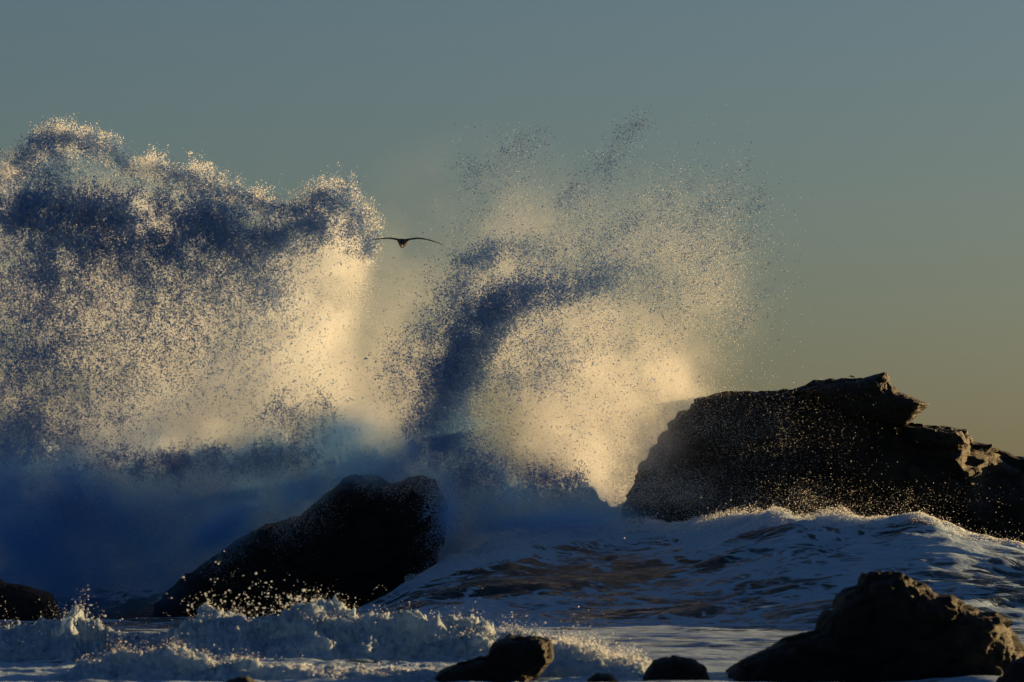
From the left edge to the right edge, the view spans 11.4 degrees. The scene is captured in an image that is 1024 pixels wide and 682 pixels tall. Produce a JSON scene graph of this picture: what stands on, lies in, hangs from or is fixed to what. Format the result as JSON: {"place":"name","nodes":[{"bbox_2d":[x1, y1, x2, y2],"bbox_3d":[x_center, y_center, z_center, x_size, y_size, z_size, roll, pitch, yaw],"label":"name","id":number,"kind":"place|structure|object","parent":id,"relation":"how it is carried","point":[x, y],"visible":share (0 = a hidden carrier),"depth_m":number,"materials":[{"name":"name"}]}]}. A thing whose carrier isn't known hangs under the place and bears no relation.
{"place":"outdoors","nodes":[
{"label":"outdoors","id":0,"kind":"place"},
{"bbox_2d":[372,237,442,247],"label":"bird","id":1,"kind":"object","parent":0,"point":[402,243],"visible":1,"depth_m":119.08},
{"bbox_2d":[0,426,1023,681],"bbox_3d":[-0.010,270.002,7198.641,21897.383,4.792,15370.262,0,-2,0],"label":"sea","id":2,"kind":"structure","parent":0,"point":[718,606],"depth_m":115.31,"materials":[{"name":"blue liquid"}]},
{"bbox_2d":[0,579,61,620],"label":"rock","id":3,"kind":"object","parent":2,"relation":"in","point":[25,602],"visible":0.35,"depth_m":112.58,"materials":[{"name":"black stone"}]},
{"bbox_2d":[64,589,107,619],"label":"water droplets","id":4,"kind":"object","parent":2,"relation":"on","point":[89,605],"visible":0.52,"depth_m":81.79},
{"bbox_2d":[35,618,438,681],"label":"foam","id":5,"kind":"object","parent":2,"relation":"on","point":[173,662],"visible":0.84,"depth_m":68.85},
{"bbox_2d":[0,115,481,594],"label":"wave spray","id":6,"kind":"object","parent":2,"relation":"on","point":[35,203],"visible":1,"depth_m":120.85,"materials":[{"name":"liquid"}]},
{"bbox_2d":[226,676,255,681],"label":"rock","id":7,"kind":"object","parent":2,"relation":"in","point":[243,679],"visible":1,"depth_m":65.73,"materials":[{"name":"black stone"}]},
{"bbox_2d":[145,551,385,623],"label":"water droplets","id":8,"kind":"object","parent":2,"relation":"on","point":[305,600],"visible":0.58,"depth_m":81.70},
{"bbox_2d":[151,474,447,617],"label":"rock","id":9,"kind":"object","parent":2,"relation":"in","point":[365,549],"visible":0.56,"depth_m":117.01,"materials":[{"name":"black stone"}]},
{"bbox_2d":[0,538,653,661],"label":"foam","id":10,"kind":"object","parent":2,"relation":"on","point":[329,629],"visible":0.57,"depth_m":78.77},
{"bbox_2d":[0,346,664,603],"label":"foam","id":11,"kind":"object","parent":2,"relation":"on","point":[394,477],"visible":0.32,"depth_m":122.63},
{"bbox_2d":[435,634,553,681],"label":"rock","id":12,"kind":"object","parent":2,"relation":"in","point":[516,658],"visible":1,"depth_m":68.30,"materials":[{"name":"black stone"}]},
{"bbox_2d":[470,612,634,653],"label":"water droplets","id":13,"kind":"object","parent":2,"relation":"on","point":[493,633],"visible":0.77,"depth_m":77.79},
{"bbox_2d":[532,606,651,678],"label":"foam","id":14,"kind":"object","parent":2,"relation":"on","point":[574,659],"visible":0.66,"depth_m":69.98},
{"bbox_2d":[586,673,618,681],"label":"rock","id":15,"kind":"object","parent":2,"relation":"in","point":[601,677],"visible":1,"depth_m":65.69,"materials":[{"name":"black stone"}]},
{"bbox_2d":[287,97,1000,563],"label":"wave spray","id":16,"kind":"object","parent":2,"relation":"on","point":[449,431],"visible":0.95,"depth_m":120.67,"materials":[{"name":"liquid"}]},
{"bbox_2d":[643,655,709,680],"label":"rock","id":17,"kind":"object","parent":2,"relation":"in","point":[673,667],"visible":0.92,"depth_m":67.47,"materials":[{"name":"black stone"}]},
{"bbox_2d":[403,491,1023,592],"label":"foam","id":18,"kind":"object","parent":2,"relation":"on","point":[651,521],"visible":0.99,"depth_m":117.36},
{"bbox_2d":[620,372,1023,542],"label":"headland rock","id":19,"kind":"object","parent":2,"relation":"in","point":[961,467],"visible":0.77,"depth_m":122.91,"materials":[{"name":"stone"}]},
{"bbox_2d":[725,570,1023,681],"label":"rock","id":20,"kind":"object","parent":2,"relation":"in","point":[881,626],"visible":0.99,"depth_m":69.26,"materials":[{"name":"black stone"}]},
{"bbox_2d":[996,656,1023,681],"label":"rock","id":21,"kind":"object","parent":2,"relation":"in","point":[1014,671],"visible":1,"depth_m":67.08,"materials":[{"name":"black stone"}]},
{"bbox_2d":[0,0,1023,506],"label":"sky","id":22,"kind":"structure","parent":0,"point":[910,113],"materials":[{"name":"blue"}]}
]}

